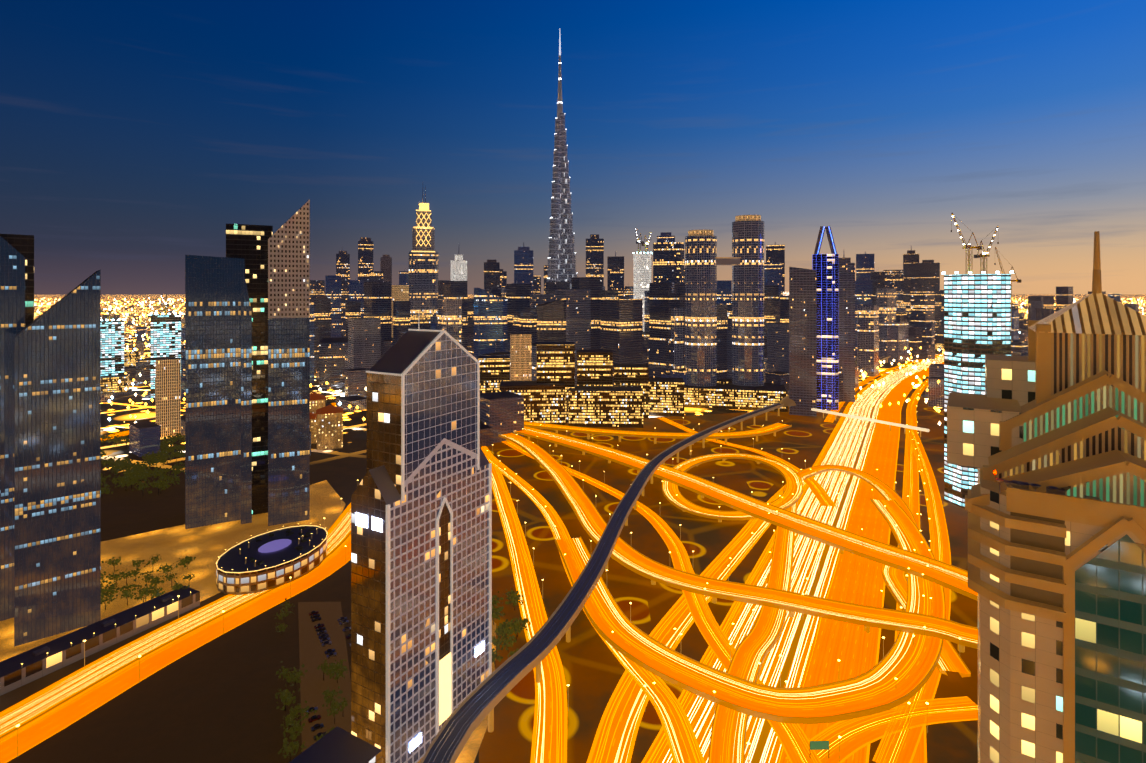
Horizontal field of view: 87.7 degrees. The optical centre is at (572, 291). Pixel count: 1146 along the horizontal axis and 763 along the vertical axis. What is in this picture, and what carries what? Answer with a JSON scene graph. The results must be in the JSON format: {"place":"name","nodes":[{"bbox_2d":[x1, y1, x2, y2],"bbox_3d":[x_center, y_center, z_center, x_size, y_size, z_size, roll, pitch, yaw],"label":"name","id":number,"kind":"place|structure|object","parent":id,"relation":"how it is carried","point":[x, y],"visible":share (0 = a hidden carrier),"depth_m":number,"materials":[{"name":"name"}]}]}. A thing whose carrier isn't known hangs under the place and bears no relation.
{"place":"outdoors","nodes":[
{"label":"outdoors","id":0,"kind":"place"},
{"bbox_2d":[0,480,495,762],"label":"plaza ground","id":1,"kind":"structure","parent":0,"point":[206,546],"depth_m":379.27,"materials":[{"name":"concrete"}]},
{"bbox_2d":[0,236,24,620],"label":"glass tower","id":2,"kind":"structure","parent":1,"relation":"on","point":[12,292],"depth_m":304.50,"materials":[{"name":"grey glass"}]},
{"bbox_2d":[0,234,33,326],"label":"skyscraper","id":3,"kind":"structure","parent":1,"relation":"on","point":[23,245],"depth_m":312.69,"materials":[{"name":"black glass"}]},
{"bbox_2d":[14,269,100,646],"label":"glass tower","id":4,"kind":"structure","parent":1,"relation":"on","point":[57,467],"depth_m":291.37,"materials":[{"name":"grey glass"}]},
{"bbox_2d":[185,255,244,528],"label":"glass tower","id":5,"kind":"structure","parent":1,"relation":"on","point":[212,390],"depth_m":428.13,"materials":[{"name":"grey glass"}]},
{"bbox_2d":[241,261,251,523],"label":"skyscraper","id":6,"kind":"structure","parent":1,"relation":"on","point":[246,413],"depth_m":430.19,"materials":[{"name":"black glass"}]},
{"bbox_2d":[226,224,272,514],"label":"skyscraper","id":7,"kind":"structure","parent":1,"relation":"on","point":[248,243],"depth_m":448.35,"materials":[{"name":"black glass"}]},
{"bbox_2d":[216,525,327,594],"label":"retail podium","id":8,"kind":"object","parent":1,"relation":"on","point":[277,552],"visible":0.9,"depth_m":349.35,"materials":[{"name":"black concrete"}]},
{"bbox_2d":[268,200,309,525],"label":"skyscraper","id":9,"kind":"structure","parent":1,"relation":"on","point":[289,371],"depth_m":431.43,"materials":[{"name":"glass"}]},
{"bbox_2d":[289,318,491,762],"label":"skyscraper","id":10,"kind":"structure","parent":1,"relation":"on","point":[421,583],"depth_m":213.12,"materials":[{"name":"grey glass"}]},
{"bbox_2d":[0,294,1145,762],"bbox_3d":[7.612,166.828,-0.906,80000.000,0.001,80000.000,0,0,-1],"label":"terrain","id":11,"kind":"structure","parent":0,"point":[212,702],"depth_m":265.87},
{"bbox_2d":[0,586,199,695],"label":"boulevard arcade","id":12,"kind":"object","parent":11,"relation":"on","point":[37,662],"visible":1,"depth_m":277.62,"materials":[{"name":"black metal"}]},
{"bbox_2d":[101,320,123,376],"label":"building","id":13,"kind":"structure","parent":11,"relation":"on","point":[112,348],"depth_m":934.59,"materials":[{"name":"glass"}]},
{"bbox_2d":[150,314,180,398],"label":"building","id":14,"kind":"structure","parent":11,"relation":"on","point":[165,336],"depth_m":942.56,"materials":[{"name":"glass"}]},
{"bbox_2d":[156,357,180,436],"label":"hotel","id":15,"kind":"structure","parent":11,"relation":"on","point":[168,395],"depth_m":688.54,"materials":[{"name":"beige concrete"}]},
{"bbox_2d":[0,503,350,762],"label":"highway","id":16,"kind":"structure","parent":11,"relation":"on","point":[42,715],"depth_m":270.91,"materials":[{"name":"asphalt"}]},
{"bbox_2d":[310,304,313,382],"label":"tower","id":17,"kind":"structure","parent":11,"relation":"on","point":[311,343],"depth_m":1092.71,"materials":[{"name":"blue glass"}]},
{"bbox_2d":[101,432,530,760],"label":"trees","id":18,"kind":"object","parent":11,"relation":"on","point":[134,474],"visible":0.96,"depth_m":320.38,"materials":[{"name":"green plant"}]},
{"bbox_2d":[310,280,324,304],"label":"tower","id":19,"kind":"structure","parent":11,"relation":"on","point":[317,287],"depth_m":1881.15,"materials":[{"name":"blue glass"}]},
{"bbox_2d":[314,295,330,372],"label":"tower","id":20,"kind":"structure","parent":11,"relation":"on","point":[322,316],"depth_m":1235.97,"materials":[{"name":"blue glass"}]},
{"bbox_2d":[298,602,350,751],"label":"parking lot","id":21,"kind":"structure","parent":11,"relation":"on","point":[312,656],"depth_m":265.14,"materials":[{"name":"grey asphalt"}]},
{"bbox_2d":[306,611,350,740],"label":"parked cars","id":22,"kind":"object","parent":21,"relation":"on","point":[315,615],"visible":0.65,"depth_m":284.90,"materials":[{"name":"white paint"}]},
{"bbox_2d":[310,392,343,449],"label":"red roof apartments","id":23,"kind":"structure","parent":11,"relation":"on","point":[326,426],"depth_m":636.07,"materials":[{"name":"paint"}]},
{"bbox_2d":[325,275,340,337],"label":"tower","id":24,"kind":"structure","parent":11,"relation":"on","point":[333,287],"depth_m":1486.68,"materials":[{"name":"blue glass"}]},
{"bbox_2d":[336,251,349,336],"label":"tower","id":25,"kind":"structure","parent":11,"relation":"on","point":[343,264],"depth_m":1734.63,"materials":[{"name":"blue glass"}]},
{"bbox_2d":[345,301,360,336],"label":"tower","id":26,"kind":"structure","parent":11,"relation":"on","point":[352,309],"depth_m":1287.18,"materials":[{"name":"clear glass"}]},
{"bbox_2d":[319,337,392,389],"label":"building","id":27,"kind":"structure","parent":11,"relation":"on","point":[332,362],"depth_m":1024.36,"materials":[{"name":"grey concrete"}]},
{"bbox_2d":[349,277,363,317],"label":"tower","id":28,"kind":"structure","parent":11,"relation":"on","point":[356,289],"depth_m":1487.85,"materials":[{"name":"blue glass"}]},
{"bbox_2d":[358,237,372,281],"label":"tower","id":29,"kind":"structure","parent":11,"relation":"on","point":[365,256],"depth_m":1685.73,"materials":[{"name":"blue glass"}]},
{"bbox_2d":[369,271,382,281],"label":"tower","id":30,"kind":"structure","parent":11,"relation":"on","point":[375,276],"depth_m":1636.87,"materials":[{"name":"glass"}]},
{"bbox_2d":[380,255,391,281],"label":"tower","id":31,"kind":"structure","parent":11,"relation":"on","point":[386,264],"depth_m":1836.55,"materials":[{"name":"grey concrete"}]},
{"bbox_2d":[392,285,408,337],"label":"building","id":32,"kind":"structure","parent":11,"relation":"on","point":[400,292],"depth_m":1142.84,"materials":[{"name":"white metal"}]},
{"bbox_2d":[399,271,408,284],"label":"tower","id":33,"kind":"structure","parent":11,"relation":"on","point":[403,277],"depth_m":1985.01,"materials":[{"name":"blue glass"}]},
{"bbox_2d":[409,188,437,321],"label":"skyscraper","id":34,"kind":"structure","parent":11,"relation":"on","point":[423,276],"depth_m":1243.69,"materials":[{"name":"glass"}]},
{"bbox_2d":[451,253,466,280],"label":"high-rise building","id":35,"kind":"structure","parent":11,"relation":"on","point":[458,268],"depth_m":1443.68,"materials":[{"name":"white concrete"}]},
{"bbox_2d":[467,298,473,343],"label":"tower","id":36,"kind":"structure","parent":11,"relation":"on","point":[470,314],"depth_m":1343.06,"materials":[{"name":"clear glass"}]},
{"bbox_2d":[16,351,960,762],"bbox_3d":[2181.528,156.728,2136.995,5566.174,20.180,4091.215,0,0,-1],"label":"street lamps","id":37,"kind":"object","parent":11,"relation":"on","point":[630,603],"visible":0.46,"depth_m":326.31,"materials":[{"name":"yellow"}]},
{"bbox_2d":[474,288,506,359],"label":"building","id":38,"kind":"structure","parent":11,"relation":"on","point":[490,318],"depth_m":996.11,"materials":[{"name":"blue glass"}]},
{"bbox_2d":[38,288,943,454],"bbox_3d":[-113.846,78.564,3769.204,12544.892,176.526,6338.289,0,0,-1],"label":"buildings","id":39,"kind":"structure","parent":11,"relation":"on","point":[881,331],"depth_m":1177.13,"materials":[{"name":"grey concrete"}]},
{"bbox_2d":[484,260,499,289],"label":"tall tower","id":40,"kind":"structure","parent":11,"relation":"on","point":[491,274],"depth_m":1744.22,"materials":[{"name":"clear glass"}]},
{"bbox_2d":[478,356,509,393],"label":"office","id":41,"kind":"structure","parent":11,"relation":"on","point":[494,371],"depth_m":816.65,"materials":[{"name":"glass"}]},
{"bbox_2d":[511,333,531,380],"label":"building","id":42,"kind":"structure","parent":11,"relation":"on","point":[521,356],"depth_m":877.46,"materials":[{"name":"gold concrete"}]},
{"bbox_2d":[101,308,943,422],"bbox_3d":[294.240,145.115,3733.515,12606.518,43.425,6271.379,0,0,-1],"label":"buildings","id":43,"kind":"structure","parent":11,"relation":"on","point":[110,384],"depth_m":927.90,"materials":[{"name":"grey concrete"}]},
{"bbox_2d":[514,243,532,293],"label":"tall tower","id":44,"kind":"structure","parent":11,"relation":"on","point":[523,264],"depth_m":1646.41,"materials":[{"name":"blue glass"}]},
{"bbox_2d":[533,276,540,293],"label":"tower","id":45,"kind":"structure","parent":11,"relation":"on","point":[536,284],"depth_m":1697.48,"materials":[{"name":"glass"}]},
{"bbox_2d":[537,298,565,341],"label":"tower","id":46,"kind":"structure","parent":11,"relation":"on","point":[551,321],"depth_m":898.79,"materials":[{"name":"grey glass"}]},
{"bbox_2d":[547,32,576,288],"bbox_3d":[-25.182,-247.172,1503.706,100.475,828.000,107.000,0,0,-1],"label":"skyscraper","id":47,"kind":"structure","parent":11,"relation":"on","point":[562,261],"depth_m":1485.49,"materials":[{"name":"glass"}]},
{"bbox_2d":[102,293,1027,445],"bbox_3d":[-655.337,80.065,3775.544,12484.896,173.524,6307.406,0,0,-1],"label":"buildings","id":48,"kind":"structure","parent":11,"relation":"on","point":[486,435],"depth_m":924.54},
{"bbox_2d":[110,292,1027,377],"bbox_3d":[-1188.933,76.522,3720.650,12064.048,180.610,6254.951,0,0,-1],"label":"city blocks","id":49,"kind":"structure","parent":11,"relation":"on","point":[922,310],"depth_m":1494.13,"materials":[{"name":"grey concrete"}]},
{"bbox_2d":[34,294,1120,456],"bbox_3d":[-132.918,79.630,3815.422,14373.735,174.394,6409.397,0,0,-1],"label":"buildings","id":50,"kind":"structure","parent":11,"relation":"on","point":[144,437],"depth_m":627.40,"materials":[{"name":"blue glass"}]},
{"bbox_2d":[51,281,1105,394],"bbox_3d":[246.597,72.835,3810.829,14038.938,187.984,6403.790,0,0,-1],"label":"buildings","id":51,"kind":"structure","parent":11,"relation":"on","point":[377,299],"depth_m":1083.05,"materials":[{"name":"grey glass"}]},
{"bbox_2d":[34,297,1144,425],"bbox_3d":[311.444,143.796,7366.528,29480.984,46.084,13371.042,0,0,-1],"label":"city street lights","id":52,"kind":"object","parent":11,"relation":"on","point":[363,419],"visible":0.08,"depth_m":1382.70,"materials":[{"name":"yellow"}]},
{"bbox_2d":[42,289,1138,442],"bbox_3d":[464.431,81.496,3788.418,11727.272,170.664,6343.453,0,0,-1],"label":"buildings","id":53,"kind":"structure","parent":11,"relation":"on","point":[502,413],"depth_m":919.95,"materials":[{"name":"grey stone"}]},
{"bbox_2d":[101,277,1085,447],"bbox_3d":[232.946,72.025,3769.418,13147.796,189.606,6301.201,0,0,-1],"label":"buildings","id":54,"kind":"structure","parent":11,"relation":"on","point":[616,325],"depth_m":925.55,"materials":[{"name":"black glass"}]},
{"bbox_2d":[586,234,603,285],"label":"tall tower","id":55,"kind":"structure","parent":11,"relation":"on","point":[594,255],"depth_m":1750.86,"materials":[{"name":"glass"}]},
{"bbox_2d":[607,253,623,298],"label":"tall tower","id":56,"kind":"structure","parent":11,"relation":"on","point":[615,262],"depth_m":1602.39,"materials":[{"name":"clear glass"}]},
{"bbox_2d":[610,268,622,298],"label":"tower","id":57,"kind":"structure","parent":11,"relation":"on","point":[616,278],"depth_m":1401.54,"materials":[{"name":"glass"}]},
{"bbox_2d":[614,364,648,417],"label":"office","id":58,"kind":"structure","parent":11,"relation":"on","point":[631,374],"depth_m":790.58,"materials":[{"name":"brown concrete"}]},
{"bbox_2d":[634,254,650,331],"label":"construction tower","id":59,"kind":"structure","parent":11,"relation":"on","point":[642,271],"depth_m":1152.30,"materials":[{"name":"white concrete"}]},
{"bbox_2d":[642,331,648,366],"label":"skyscraper","id":60,"kind":"structure","parent":11,"relation":"on","point":[645,341],"depth_m":1003.72,"materials":[{"name":"grey glass"}]},
{"bbox_2d":[420,356,890,762],"bbox_3d":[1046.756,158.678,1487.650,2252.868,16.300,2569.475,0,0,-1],"label":"metro viaduct","id":61,"kind":"object","parent":11,"relation":"on","point":[476,706],"visible":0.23,"depth_m":265.34,"materials":[{"name":"concrete"}]},
{"bbox_2d":[657,232,674,242],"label":"tall tower","id":62,"kind":"structure","parent":11,"relation":"on","point":[665,237],"depth_m":1807.39,"materials":[{"name":"blue glass"}]},
{"bbox_2d":[649,377,683,416],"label":"office","id":63,"kind":"structure","parent":11,"relation":"on","point":[666,395],"depth_m":802.33,"materials":[{"name":"brown concrete"}]},
{"bbox_2d":[653,242,683,282],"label":"tower","id":64,"kind":"structure","parent":11,"relation":"on","point":[668,262],"depth_m":983.09,"materials":[{"name":"black glass"}]},
{"bbox_2d":[717,280,731,304],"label":"tower","id":65,"kind":"structure","parent":11,"relation":"on","point":[724,292],"depth_m":1306.11,"materials":[{"name":"blue glass"}]},
{"bbox_2d":[684,215,787,411],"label":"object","id":66,"kind":"structure","parent":11,"relation":"on","point":[748,388],"depth_m":880.58,"materials":[{"name":"metal"}]},
{"bbox_2d":[764,285,777,337],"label":"tower","id":67,"kind":"structure","parent":11,"relation":"on","point":[770,296],"depth_m":1108.06,"materials":[{"name":"black glass"}]},
{"bbox_2d":[764,260,781,291],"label":"tower","id":68,"kind":"structure","parent":11,"relation":"on","point":[772,273],"depth_m":1610.92,"materials":[{"name":"blue glass"}]},
{"bbox_2d":[766,242,784,291],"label":"tall tower","id":69,"kind":"structure","parent":11,"relation":"on","point":[775,253],"depth_m":1710.78,"materials":[{"name":"glass"}]},
{"bbox_2d":[855,278,871,354],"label":"tower","id":70,"kind":"structure","parent":11,"relation":"on","point":[863,291],"depth_m":1265.31,"materials":[{"name":"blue glass"}]},
{"bbox_2d":[856,253,873,280],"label":"tall tower","id":71,"kind":"structure","parent":11,"relation":"on","point":[864,265],"depth_m":1921.86,"materials":[{"name":"blue glass"}]},
{"bbox_2d":[870,269,884,304],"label":"tower","id":72,"kind":"structure","parent":11,"relation":"on","point":[877,278],"depth_m":1722.09,"materials":[{"name":"brown glass"}]},
{"bbox_2d":[883,270,902,304],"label":"skyscraper","id":73,"kind":"structure","parent":11,"relation":"on","point":[893,278],"depth_m":2323.04,"materials":[{"name":"glass"}]},
{"bbox_2d":[903,249,918,304],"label":"skyscraper","id":74,"kind":"structure","parent":11,"relation":"on","point":[910,259],"depth_m":2535.55,"materials":[{"name":"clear glass"}]},
{"bbox_2d":[895,379,927,762],"bbox_3d":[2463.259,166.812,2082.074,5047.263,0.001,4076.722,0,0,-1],"label":"service road","id":75,"kind":"structure","parent":11,"relation":"on","point":[911,483],"depth_m":525.33,"materials":[{"name":"orange asphalt"}]},
{"bbox_2d":[917,260,939,330],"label":"tower","id":76,"kind":"structure","parent":11,"relation":"on","point":[928,275],"depth_m":2479.04,"materials":[{"name":"brown glass"}]},
{"bbox_2d":[479,384,977,762],"bbox_3d":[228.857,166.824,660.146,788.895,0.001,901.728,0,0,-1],"label":"ground","id":77,"kind":"structure","parent":0,"point":[593,669],"depth_m":391.20,"materials":[{"name":"brown"}]},
{"bbox_2d":[482,446,566,762],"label":"road ramp","id":78,"kind":"structure","parent":77,"relation":"on","point":[549,741],"depth_m":273.42,"materials":[{"name":"asphalt"}]},
{"bbox_2d":[499,381,564,424],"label":"office","id":79,"kind":"structure","parent":77,"relation":"on","point":[544,402],"depth_m":739.21,"materials":[{"name":"black metal"}]},
{"bbox_2d":[537,342,574,422],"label":"office","id":80,"kind":"structure","parent":77,"relation":"on","point":[555,362],"depth_m":758.80,"materials":[{"name":"black glass"}]},
{"bbox_2d":[481,446,704,762],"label":"road ramp","id":81,"kind":"structure","parent":77,"relation":"on","point":[684,747],"depth_m":249.41,"materials":[{"name":"asphalt"}]},
{"bbox_2d":[577,350,612,385],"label":"office","id":82,"kind":"structure","parent":77,"relation":"on","point":[594,367],"depth_m":779.84,"materials":[{"name":"glass"}]},
{"bbox_2d":[569,386,642,427],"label":"office","id":83,"kind":"structure","parent":77,"relation":"on","point":[607,406],"depth_m":735.27,"materials":[{"name":"black metal"}]},
{"bbox_2d":[524,421,791,444],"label":"flyover","id":84,"kind":"object","parent":77,"relation":"on","point":[774,428],"visible":0.58,"depth_m":666.09,"materials":[{"name":"orange concrete"}]},
{"bbox_2d":[502,441,821,762],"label":"road ramp","id":85,"kind":"structure","parent":77,"relation":"on","point":[794,740],"depth_m":304.40,"materials":[{"name":"asphalt"}]},
{"bbox_2d":[586,469,813,762],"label":"road ramp","id":86,"kind":"structure","parent":77,"relation":"on","point":[617,731],"depth_m":253.37,"materials":[{"name":"asphalt"}]},
{"bbox_2d":[662,453,802,521],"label":"loop","id":87,"kind":"object","parent":77,"relation":"on","point":[673,495],"visible":0.77,"depth_m":486.53,"materials":[{"name":"orange"}]},
{"bbox_2d":[498,432,977,652],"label":"elevated road","id":88,"kind":"structure","parent":77,"relation":"on","point":[594,524],"depth_m":315.44,"materials":[{"name":"orange asphalt"}]},
{"bbox_2d":[514,426,977,600],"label":"elevated road","id":89,"kind":"structure","parent":77,"relation":"on","point":[948,576],"depth_m":408.48,"materials":[{"name":"orange asphalt"}]},
{"bbox_2d":[658,417,836,506],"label":"road ramp","id":90,"kind":"structure","parent":77,"relation":"on","point":[820,493],"depth_m":579.47,"materials":[{"name":"orange asphalt"}]},
{"bbox_2d":[555,498,945,723],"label":"loop","id":91,"kind":"object","parent":77,"relation":"on","point":[906,662],"visible":0.83,"depth_m":254.53,"materials":[{"name":"orange"}]},
{"bbox_2d":[641,355,943,762],"bbox_3d":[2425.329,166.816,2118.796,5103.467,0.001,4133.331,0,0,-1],"label":"highway","id":92,"kind":"structure","parent":77,"relation":"on","point":[811,649],"depth_m":342.71,"materials":[{"name":"orange asphalt"}]},
{"bbox_2d":[810,741,828,757],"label":"road sign","id":93,"kind":"object","parent":92,"relation":"on","point":[819,745],"visible":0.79,"depth_m":213.00,"materials":[{"name":"green metal"}]},
{"bbox_2d":[824,353,943,422],"bbox_3d":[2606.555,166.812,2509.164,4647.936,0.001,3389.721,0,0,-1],"label":"service road","id":94,"kind":"structure","parent":92,"relation":"on","point":[830,418],"depth_m":1099.80,"materials":[{"name":"orange asphalt"}]},
{"bbox_2d":[789,267,816,415],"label":"tower","id":95,"kind":"structure","parent":77,"relation":"on","point":[803,339],"depth_m":805.93,"materials":[{"name":"grey stone"}]},
{"bbox_2d":[812,254,838,409],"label":"skyscraper","id":96,"kind":"structure","parent":77,"relation":"on","point":[826,266],"depth_m":846.29,"materials":[{"name":"blue glass"}]},
{"bbox_2d":[814,226,836,253],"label":"tower led crown","id":97,"kind":"object","parent":96,"relation":"on","point":[829,237],"visible":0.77,"depth_m":853.77},
{"bbox_2d":[708,465,970,762],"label":"loop","id":98,"kind":"object","parent":77,"relation":"on","point":[758,642],"visible":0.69,"depth_m":282.09,"materials":[{"name":"orange concrete"}]},
{"bbox_2d":[839,255,854,401],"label":"skyscraper","id":99,"kind":"structure","parent":77,"relation":"on","point":[846,316],"depth_m":906.66,"materials":[{"name":"grey stone"}]},
{"bbox_2d":[811,408,928,436],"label":"footbridge","id":100,"kind":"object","parent":77,"relation":"on","point":[876,421],"visible":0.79,"depth_m":730.21,"materials":[{"name":"grey"}]},
{"bbox_2d":[786,696,977,762],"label":"road ramp","id":101,"kind":"structure","parent":77,"relation":"on","point":[857,734],"depth_m":230.47,"materials":[{"name":"asphalt"}]},
{"bbox_2d":[872,428,950,762],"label":"road ramp","id":102,"kind":"structure","parent":77,"relation":"on","point":[900,747],"depth_m":312.73,"materials":[{"name":"asphalt"}]},
{"bbox_2d":[944,274,1010,507],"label":"construction tower","id":103,"kind":"structure","parent":77,"relation":"on","point":[977,317],"depth_m":458.69,"materials":[{"name":"glass"}]},
{"bbox_2d":[951,212,981,272],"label":"tower crane","id":104,"kind":"object","parent":103,"relation":"on","point":[967,246],"visible":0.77,"depth_m":464.56,"materials":[{"name":"yellow paint"}]},
{"bbox_2d":[974,226,998,273],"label":"tower crane","id":105,"kind":"object","parent":103,"relation":"on","point":[983,255],"visible":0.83,"depth_m":471.27,"materials":[{"name":"yellow paint"}]},
{"bbox_2d":[994,247,1020,328],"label":"tower crane","id":106,"kind":"object","parent":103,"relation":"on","point":[1018,280],"visible":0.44,"depth_m":911.62,"materials":[{"name":"yellow paint"}]},
{"bbox_2d":[947,231,1145,762],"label":"hotel tower","id":107,"kind":"structure","parent":0,"point":[1046,436],"depth_m":73.01,"materials":[{"name":"concrete"}]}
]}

